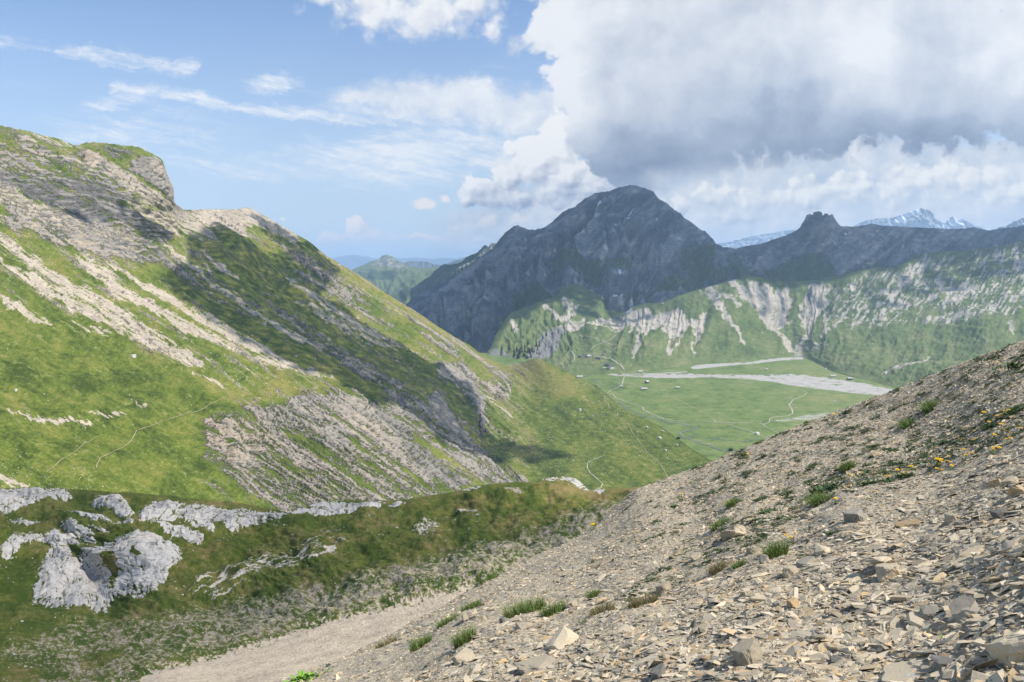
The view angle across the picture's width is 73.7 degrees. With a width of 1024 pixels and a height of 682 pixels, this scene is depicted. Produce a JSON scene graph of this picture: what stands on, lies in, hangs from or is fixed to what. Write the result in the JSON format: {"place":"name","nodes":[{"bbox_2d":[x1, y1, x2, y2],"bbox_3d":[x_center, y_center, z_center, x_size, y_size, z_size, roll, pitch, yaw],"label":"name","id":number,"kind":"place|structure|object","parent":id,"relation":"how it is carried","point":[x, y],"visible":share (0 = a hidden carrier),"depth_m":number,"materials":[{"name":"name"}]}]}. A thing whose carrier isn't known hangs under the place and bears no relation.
{"place":"outdoors","nodes":[
{"label":"outdoors","id":0,"kind":"place"},
{"bbox_2d":[96,430,136,466],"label":"path","id":1,"kind":"structure","parent":0,"point":[116,449],"depth_m":650.72,"materials":[{"name":"beige soil"}]},
{"bbox_2d":[139,396,224,429],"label":"path","id":2,"kind":"structure","parent":0,"point":[181,414],"depth_m":815.54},
{"bbox_2d":[0,476,640,681],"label":"hollow","id":3,"kind":"object","parent":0,"point":[338,627],"visible":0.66,"depth_m":75.58,"materials":[{"name":"green plant"}]},
{"bbox_2d":[0,509,600,681],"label":"boulders","id":4,"kind":"object","parent":3,"relation":"on","point":[200,585],"visible":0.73,"depth_m":75.59,"materials":[{"name":"grey stone"}]},
{"bbox_2d":[0,125,712,512],"bbox_3d":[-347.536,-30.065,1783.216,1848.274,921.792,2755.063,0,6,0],"label":"mountain","id":5,"kind":"structure","parent":0,"point":[108,253],"depth_m":1210.46,"materials":[{"name":"green plant"}]},
{"bbox_2d":[0,302,705,494],"bbox_3d":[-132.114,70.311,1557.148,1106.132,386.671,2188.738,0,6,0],"label":"boulders","id":6,"kind":"object","parent":5,"relation":"on","point":[285,415],"visible":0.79,"depth_m":1058.67,"materials":[{"name":"grey stone"}]},
{"bbox_2d":[351,255,438,304],"bbox_3d":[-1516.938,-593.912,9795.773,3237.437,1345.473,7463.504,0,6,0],"label":"hill","id":7,"kind":"structure","parent":0,"point":[393,277],"depth_m":9382.54,"materials":[{"name":"green plant"}]},
{"bbox_2d":[331,255,467,269],"bbox_3d":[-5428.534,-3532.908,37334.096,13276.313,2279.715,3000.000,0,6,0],"label":"mountain","id":8,"kind":"structure","parent":0,"point":[350,262],"depth_m":35756.96,"materials":[{"name":"blue stone"}]},
{"bbox_2d":[404,258,464,268],"bbox_3d":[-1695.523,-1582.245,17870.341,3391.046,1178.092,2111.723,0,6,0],"label":"mountain","id":9,"kind":"structure","parent":0,"point":[420,264],"depth_m":16867.27,"materials":[{"name":"blue stone"}]},
{"bbox_2d":[410,243,496,300],"bbox_3d":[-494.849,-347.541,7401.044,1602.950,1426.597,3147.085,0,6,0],"label":"mountain","id":10,"kind":"structure","parent":0,"point":[443,272],"depth_m":7029.52,"materials":[{"name":"grey stone"}]},
{"bbox_2d":[0,0,1023,258],"label":"sky","id":11,"kind":"structure","parent":0,"point":[429,129],"materials":[{"name":"blue"}]},
{"bbox_2d":[587,456,602,490],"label":"path","id":12,"kind":"structure","parent":0,"point":[593,475],"depth_m":1390.84,"materials":[{"name":"beige gravel"}]},
{"bbox_2d":[628,424,666,475],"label":"path","id":13,"kind":"structure","parent":0,"point":[646,451],"depth_m":1567.16,"materials":[{"name":"grey gravel"}]},
{"bbox_2d":[271,340,1023,681],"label":"scree slope","id":14,"kind":"structure","parent":0,"point":[428,651],"depth_m":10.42,"materials":[{"name":"grey gravel"}]},
{"bbox_2d":[282,667,329,681],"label":"leafy plant","id":15,"kind":"object","parent":14,"relation":"on","point":[303,675],"visible":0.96,"depth_m":9.87,"materials":[{"name":"green plant"}]},
{"bbox_2d":[374,634,398,648],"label":"grass tuft","id":16,"kind":"object","parent":14,"relation":"on","point":[385,643],"visible":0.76,"depth_m":11.37,"materials":[{"name":"plant"}]},
{"bbox_2d":[404,632,435,651],"bbox_3d":[-1.191,3.837,8.731,0.443,0.154,0.610,-18,-7,40],"label":"grass tuft","id":17,"kind":"object","parent":14,"relation":"on","point":[418,644],"visible":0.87,"depth_m":8.69,"materials":[{"name":"green plant"}]},
{"bbox_2d":[430,611,458,628],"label":"grass tuft","id":18,"kind":"object","parent":14,"relation":"on","point":[446,621],"visible":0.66,"depth_m":10.08,"materials":[{"name":"green plant"}]},
{"bbox_2d":[443,621,479,649],"bbox_3d":[-0.511,3.116,7.224,0.426,0.183,0.596,-18,-8,42],"label":"grass tuft","id":19,"kind":"object","parent":14,"relation":"on","point":[465,639],"visible":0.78,"depth_m":7.21,"materials":[{"name":"green plant"}]},
{"bbox_2d":[452,647,474,665],"bbox_3d":[-0.419,2.830,6.080,0.145,0.153,0.235,-28,-6,24],"label":"rock","id":20,"kind":"object","parent":14,"relation":"on","point":[465,654],"visible":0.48,"depth_m":6.04,"materials":[{"name":"stone"}]},
{"bbox_2d":[461,609,476,621],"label":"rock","id":21,"kind":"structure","parent":14,"relation":"on","point":[466,615],"depth_m":9.38,"materials":[{"name":"beige stone"}]},
{"bbox_2d":[459,598,482,611],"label":"grass tuft","id":22,"kind":"object","parent":14,"relation":"on","point":[470,606],"visible":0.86,"depth_m":10.64,"materials":[{"name":"green plant"}]},
{"bbox_2d":[476,615,486,622],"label":"slate slab","id":23,"kind":"object","parent":14,"relation":"on","point":[480,618],"depth_m":8.47,"materials":[{"name":"grey stone"}]},
{"bbox_2d":[499,617,509,622],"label":"rock","id":24,"kind":"object","parent":14,"relation":"on","point":[503,619],"visible":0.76,"depth_m":7.38,"materials":[{"name":"stone"}]},
{"bbox_2d":[515,622,533,629],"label":"slate slab","id":25,"kind":"object","parent":14,"relation":"on","point":[521,625],"depth_m":6.79,"materials":[{"name":"grey stone"}]},
{"bbox_2d":[496,594,553,618],"bbox_3d":[0.177,3.151,8.139,0.934,0.211,0.603,-4,-7,-33],"label":"grass tuft","id":26,"kind":"object","parent":14,"relation":"on","point":[537,605],"visible":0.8,"depth_m":8.13,"materials":[{"name":"green plant"}]},
{"bbox_2d":[514,655,555,673],"bbox_3d":[0.218,2.344,4.926,0.394,0.079,0.276,4,-14,-39],"label":"slate slab","id":27,"kind":"object","parent":14,"relation":"on","point":[537,663],"depth_m":4.88,"materials":[{"name":"beige stone"}]},
{"bbox_2d":[533,597,568,616],"bbox_3d":[0.443,2.917,7.472,0.569,0.147,0.500,-4,-7,-37],"label":"grass tuft","id":28,"kind":"object","parent":14,"relation":"on","point":[550,610],"visible":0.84,"depth_m":7.44,"materials":[{"name":"green plant"}]},
{"bbox_2d":[545,627,578,649],"bbox_3d":[0.401,2.409,5.463,0.197,0.130,0.300,-34,-2,27],"label":"rock","id":29,"kind":"object","parent":14,"relation":"on","point":[562,637],"visible":0.8,"depth_m":5.43,"materials":[{"name":"stone"}]},
{"bbox_2d":[567,600,577,607],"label":"rock","id":30,"kind":"object","parent":14,"relation":"on","point":[571,603],"visible":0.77,"depth_m":7.43,"materials":[{"name":"stone"}]},
{"bbox_2d":[578,588,603,598],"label":"grass tuft","id":31,"kind":"object","parent":14,"relation":"on","point":[592,594],"visible":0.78,"depth_m":7.89,"materials":[{"name":"green plant"}]},
{"bbox_2d":[583,599,615,615],"bbox_3d":[0.846,2.515,6.417,0.479,0.113,0.383,-5,-7,-41],"label":"grass tuft","id":32,"kind":"object","parent":14,"relation":"on","point":[606,606],"visible":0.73,"depth_m":6.42,"materials":[{"name":"plant"}]},
{"bbox_2d":[623,596,642,608],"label":"grass tuft","id":33,"kind":"object","parent":14,"relation":"on","point":[634,604],"visible":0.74,"depth_m":5.98,"materials":[{"name":"plant"}]},
{"bbox_2d":[636,592,658,604],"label":"grass tuft","id":34,"kind":"object","parent":14,"relation":"on","point":[647,599],"visible":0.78,"depth_m":6.12,"materials":[{"name":"brown plant"}]},
{"bbox_2d":[650,663,665,680],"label":"rock","id":35,"kind":"object","parent":14,"relation":"on","point":[657,671],"visible":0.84,"depth_m":3.94,"materials":[{"name":"stone"}]},
{"bbox_2d":[655,581,670,593],"bbox_3d":[1.505,2.466,6.760,0.115,0.133,0.179,-23,-8,35],"label":"rock","id":36,"kind":"object","parent":14,"relation":"on","point":[663,587],"visible":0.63,"depth_m":6.72,"materials":[{"name":"stone"}]},
{"bbox_2d":[341,432,1023,681],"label":"grit","id":37,"kind":"object","parent":14,"relation":"on","point":[931,601],"visible":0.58,"depth_m":5.08,"materials":[{"name":"gravel"}]},
{"bbox_2d":[690,552,700,561],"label":"rock","id":38,"kind":"object","parent":14,"relation":"on","point":[694,556],"visible":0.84,"depth_m":8.23,"materials":[{"name":"stone"}]},
{"bbox_2d":[712,536,721,544],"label":"slate slab","id":39,"kind":"object","parent":14,"relation":"on","point":[717,539],"depth_m":8.82,"materials":[{"name":"grey stone"}]},
{"bbox_2d":[703,557,735,575],"bbox_3d":[2.077,2.264,6.872,0.279,0.096,0.510,-18,-8,43],"label":"grass tuft","id":40,"kind":"object","parent":14,"relation":"on","point":[716,569],"visible":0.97,"depth_m":6.84,"materials":[{"name":"brown plant"}]},
{"bbox_2d":[707,516,733,531],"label":"grass tuft","id":41,"kind":"object","parent":14,"relation":"on","point":[717,524],"visible":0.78,"depth_m":10.62,"materials":[{"name":"green plant"}]},
{"bbox_2d":[719,524,745,540],"bbox_3d":[2.856,2.487,8.722,0.330,0.119,0.492,-35,-40,21],"label":"slate slab","id":42,"kind":"object","parent":14,"relation":"on","point":[734,531],"depth_m":8.58,"materials":[{"name":"grey stone"}]},
{"bbox_2d":[724,497,741,507],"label":"grass tuft","id":43,"kind":"object","parent":14,"relation":"on","point":[730,503],"visible":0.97,"depth_m":12.67,"materials":[{"name":"green plant"}]},
{"bbox_2d":[730,558,750,569],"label":"grass tuft","id":44,"kind":"object","parent":14,"relation":"on","point":[735,565],"visible":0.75,"depth_m":6.62,"materials":[{"name":"green plant"}]},
{"bbox_2d":[739,590,751,596],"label":"slate slab","id":45,"kind":"object","parent":14,"relation":"on","point":[743,593],"depth_m":5.05,"materials":[{"name":"grey stone"}]},
{"bbox_2d":[732,638,762,665],"bbox_3d":[1.274,1.696,3.684,0.132,0.139,0.194,-22,-1,36],"label":"rock","id":46,"kind":"object","parent":14,"relation":"on","point":[746,651],"visible":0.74,"depth_m":3.63,"materials":[{"name":"stone"}]},
{"bbox_2d":[746,546,757,555],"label":"rock","id":47,"kind":"object","parent":14,"relation":"on","point":[753,550],"visible":0.69,"depth_m":7.02,"materials":[{"name":"stone"}]},
{"bbox_2d":[759,554,770,564],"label":"rock","id":48,"kind":"object","parent":14,"relation":"on","point":[763,558],"visible":0.48,"depth_m":6.35,"materials":[{"name":"stone"}]},
{"bbox_2d":[757,506,777,513],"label":"leafy plant","id":49,"kind":"object","parent":14,"relation":"on","point":[769,509],"visible":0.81,"depth_m":10.22,"materials":[{"name":"green plant"}]},
{"bbox_2d":[749,535,797,558],"bbox_3d":[2.598,2.031,6.719,0.686,0.174,0.516,-4,-5,-36],"label":"grass tuft","id":50,"kind":"object","parent":14,"relation":"on","point":[775,551],"visible":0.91,"depth_m":6.70,"materials":[{"name":"green plant"}]},
{"bbox_2d":[772,601,779,606],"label":"slate slab","id":51,"kind":"object","parent":14,"relation":"on","point":[775,603],"depth_m":4.61,"materials":[{"name":"grey stone"}]},
{"bbox_2d":[547,343,1023,680],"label":"ground cover","id":52,"kind":"object","parent":14,"relation":"on","point":[890,463],"visible":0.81,"depth_m":12.29,"materials":[{"name":"grey stone"}]},
{"bbox_2d":[782,565,797,577],"bbox_3d":[2.254,1.883,5.539,0.121,0.101,0.175,-17,-15,38],"label":"rock","id":53,"kind":"object","parent":14,"relation":"on","point":[789,571],"visible":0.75,"depth_m":5.49,"materials":[{"name":"stone"}]},
{"bbox_2d":[787,597,799,607],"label":"rock","id":54,"kind":"object","parent":14,"relation":"on","point":[792,602],"visible":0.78,"depth_m":4.52,"materials":[{"name":"stone"}]},
{"bbox_2d":[798,512,811,518],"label":"slate slab","id":55,"kind":"object","parent":14,"relation":"on","point":[805,515],"depth_m":8.52,"materials":[{"name":"beige stone"}]},
{"bbox_2d":[796,556,816,567],"bbox_3d":[2.505,1.908,5.805,0.190,0.088,0.262,-19,-5,42],"label":"slate slab","id":56,"kind":"object","parent":14,"relation":"on","point":[800,563],"depth_m":5.80,"materials":[{"name":"grey stone"}]},
{"bbox_2d":[787,487,836,506],"bbox_3d":[4.406,2.220,9.724,1.129,0.162,1.158,-19,-8,41],"label":"grass tuft","id":57,"kind":"object","parent":14,"relation":"on","point":[816,499],"visible":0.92,"depth_m":9.75,"materials":[{"name":"green plant"}]},
{"bbox_2d":[801,633,826,642],"bbox_3d":[1.682,1.668,3.802,0.142,0.034,0.201,-17,-35,8],"label":"slate slab","id":58,"kind":"object","parent":14,"relation":"on","point":[815,638],"depth_m":3.73,"materials":[{"name":"grey stone"}]},
{"bbox_2d":[805,481,838,496],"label":"leafy plant","id":59,"kind":"object","parent":14,"relation":"on","point":[828,488],"visible":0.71,"depth_m":10.51,"materials":[{"name":"green plant"}]},
{"bbox_2d":[814,543,830,556],"bbox_3d":[2.826,1.917,6.223,0.154,0.114,0.220,-29,5,14],"label":"rock","id":60,"kind":"object","parent":14,"relation":"on","point":[819,549],"visible":0.69,"depth_m":6.17,"materials":[{"name":"stone"}]},
{"bbox_2d":[824,530,835,536],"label":"leafy plant","id":61,"kind":"object","parent":14,"relation":"on","point":[830,532],"visible":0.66,"depth_m":6.91,"materials":[{"name":"green plant"}]},
{"bbox_2d":[836,459,859,471],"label":"grass tuft","id":62,"kind":"object","parent":14,"relation":"on","point":[846,466],"visible":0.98,"depth_m":12.30,"materials":[{"name":"green plant"}]},
{"bbox_2d":[842,507,867,522],"bbox_3d":[3.588,1.858,7.124,0.210,0.196,0.308,-15,-6,42],"label":"rock","id":63,"kind":"object","parent":14,"relation":"on","point":[855,514],"visible":0.6,"depth_m":7.06,"materials":[{"name":"stone"}]},
{"bbox_2d":[855,478,880,485],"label":"leafy plant","id":64,"kind":"object","parent":14,"relation":"on","point":[868,482],"visible":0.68,"depth_m":9.75,"materials":[{"name":"green plant"}]},
{"bbox_2d":[861,556,891,564],"bbox_3d":[2.607,1.555,4.849,0.354,0.048,0.146,12,-24,-39],"label":"slate slab","id":65,"kind":"object","parent":14,"relation":"on","point":[875,560],"depth_m":4.76,"materials":[{"name":"grey stone"}]},
{"bbox_2d":[875,563,899,581],"bbox_3d":[2.537,1.566,4.608,0.135,0.117,0.209,-14,-16,42],"label":"rock","id":66,"kind":"object","parent":14,"relation":"on","point":[885,571],"visible":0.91,"depth_m":4.56,"materials":[{"name":"stone"}]},
{"bbox_2d":[877,477,898,482],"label":"leafy plant","id":67,"kind":"object","parent":14,"relation":"on","point":[885,481],"visible":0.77,"depth_m":9.66,"materials":[{"name":"green plant"}]},
{"bbox_2d":[882,661,919,681],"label":"slate slab","id":68,"kind":"object","parent":14,"relation":"on","point":[897,671],"depth_m":3.13,"materials":[{"name":"beige stone"}]},
{"bbox_2d":[894,415,915,429],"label":"grass tuft","id":69,"kind":"object","parent":14,"relation":"on","point":[904,424],"visible":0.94,"depth_m":15.20,"materials":[{"name":"green plant"}]},
{"bbox_2d":[893,472,918,477],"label":"leafy plant","id":70,"kind":"object","parent":14,"relation":"on","point":[910,474],"visible":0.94,"depth_m":9.68,"materials":[{"name":"green plant"}]},
{"bbox_2d":[894,519,920,527],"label":"slate slab","id":71,"kind":"object","parent":14,"relation":"on","point":[908,523],"depth_m":6.43,"materials":[{"name":"beige stone"}]},
{"bbox_2d":[910,397,944,412],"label":"grass tuft","id":72,"kind":"object","parent":14,"relation":"on","point":[927,406],"visible":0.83,"depth_m":15.58,"materials":[{"name":"green plant"}]},
{"bbox_2d":[919,604,939,619],"bbox_3d":[2.305,1.497,3.769,0.116,0.048,0.172,-24,-6,25],"label":"slate slab","id":73,"kind":"object","parent":14,"relation":"on","point":[927,612],"depth_m":3.73,"materials":[{"name":"grey stone"}]},
{"bbox_2d":[944,512,956,523],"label":"rock","id":74,"kind":"object","parent":14,"relation":"on","point":[950,517],"visible":0.59,"depth_m":5.53,"materials":[{"name":"stone"}]},
{"bbox_2d":[954,520,964,529],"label":"rock","id":75,"kind":"object","parent":14,"relation":"on","point":[958,523],"visible":0.63,"depth_m":5.22,"materials":[{"name":"stone"}]},
{"bbox_2d":[948,595,979,622],"bbox_3d":[2.302,1.377,3.450,0.150,0.095,0.237,-38,-12,24],"label":"slate slab","id":76,"kind":"object","parent":14,"relation":"on","point":[956,605],"depth_m":3.44,"materials":[{"name":"grey stone"}]},
{"bbox_2d":[959,545,984,556],"bbox_3d":[2.906,1.349,4.300,0.152,0.044,0.221,-29,-12,35],"label":"slate slab","id":77,"kind":"object","parent":14,"relation":"on","point":[978,548],"depth_m":4.32,"materials":[{"name":"beige stone"}]},
{"bbox_2d":[978,422,997,429],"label":"leafy plant","id":78,"kind":"object","parent":14,"relation":"on","point":[986,425],"visible":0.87,"depth_m":10.58,"materials":[{"name":"green plant"}]},
{"bbox_2d":[988,478,1000,486],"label":"rock","id":79,"kind":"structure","parent":14,"relation":"on","point":[994,483],"depth_m":6.47,"materials":[{"name":"beige stone"}]},
{"bbox_2d":[988,510,1003,518],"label":"rock","id":80,"kind":"object","parent":14,"relation":"on","point":[997,514],"visible":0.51,"depth_m":5.04,"materials":[{"name":"stone"}]},
{"bbox_2d":[985,629,1023,667],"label":"boulder","id":81,"kind":"object","parent":14,"relation":"on","point":[1008,650],"visible":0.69,"depth_m":2.78,"materials":[{"name":"stone"}]},
{"bbox_2d":[988,360,1023,371],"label":"leafy plant","id":82,"kind":"object","parent":14,"relation":"on","point":[1013,365],"visible":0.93,"depth_m":14.15,"materials":[{"name":"green plant"}]},
{"bbox_2d":[1001,540,1018,553],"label":"slate slab","id":83,"kind":"object","parent":14,"relation":"on","point":[1008,544],"depth_m":3.92,"materials":[{"name":"grey stone"}]},
{"bbox_2d":[1001,476,1018,485],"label":"slate slab","id":84,"kind":"object","parent":14,"relation":"on","point":[1008,480],"depth_m":6.11,"materials":[{"name":"beige stone"}]},
{"bbox_2d":[1002,406,1022,413],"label":"leafy plant","id":85,"kind":"object","parent":14,"relation":"on","point":[1010,411],"visible":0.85,"depth_m":10.59,"materials":[{"name":"green plant"}]},
{"bbox_2d":[1007,485,1023,496],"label":"slate slab","id":86,"kind":"object","parent":14,"relation":"on","point":[1013,490],"depth_m":5.37,"materials":[{"name":"beige stone"}]},
{"bbox_2d":[593,379,730,452],"bbox_3d":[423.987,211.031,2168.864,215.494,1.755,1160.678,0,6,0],"label":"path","id":87,"kind":"structure","parent":0,"point":[669,422],"depth_m":1901.45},
{"bbox_2d":[607,374,732,422],"bbox_3d":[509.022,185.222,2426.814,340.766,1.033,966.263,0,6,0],"label":"path","id":88,"kind":"structure","parent":0,"point":[642,407],"depth_m":2178.87,"materials":[{"name":"grey gravel"}]},
{"bbox_2d":[480,353,894,460],"bbox_3d":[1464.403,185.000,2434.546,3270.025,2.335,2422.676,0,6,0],"label":"valley floor","id":89,"kind":"structure","parent":0,"point":[755,397],"depth_m":2382.33,"materials":[{"name":"green plant"}]},
{"bbox_2d":[406,185,1023,352],"bbox_3d":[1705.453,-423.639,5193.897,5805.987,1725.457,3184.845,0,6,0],"label":"mountain","id":90,"kind":"structure","parent":0,"point":[624,248],"depth_m":5031.59,"materials":[{"name":"grey stone"}]},
{"bbox_2d":[486,240,1023,387],"bbox_3d":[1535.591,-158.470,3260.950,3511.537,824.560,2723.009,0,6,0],"label":"hill","id":91,"kind":"structure","parent":0,"point":[956,306],"depth_m":3602.03,"materials":[{"name":"green plant"}]},
{"bbox_2d":[608,364,614,368],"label":"alpine hut","id":92,"kind":"object","parent":91,"relation":"on","point":[610,366],"visible":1,"depth_m":2957.49,"materials":[{"name":"stone"}]},
{"bbox_2d":[693,323,1023,382],"bbox_3d":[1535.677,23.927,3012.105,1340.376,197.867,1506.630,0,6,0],"label":"boulders","id":93,"kind":"object","parent":91,"relation":"on","point":[849,350],"visible":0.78,"depth_m":3152.96,"materials":[{"name":"grey stone"}]},
{"bbox_2d":[717,230,795,248],"bbox_3d":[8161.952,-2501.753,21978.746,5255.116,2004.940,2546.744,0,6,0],"label":"mountain","id":94,"kind":"structure","parent":0,"point":[755,240],"depth_m":20746.72,"materials":[{"name":"stone"}]},
{"bbox_2d":[761,388,807,423],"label":"path","id":95,"kind":"structure","parent":0,"point":[790,407],"depth_m":2140.49,"materials":[{"name":"beige gravel"}]},
{"bbox_2d":[854,208,1023,229],"bbox_3d":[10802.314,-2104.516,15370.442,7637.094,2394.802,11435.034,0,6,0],"label":"mountain","id":96,"kind":"structure","parent":0,"point":[922,218],"depth_m":18695.47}
]}

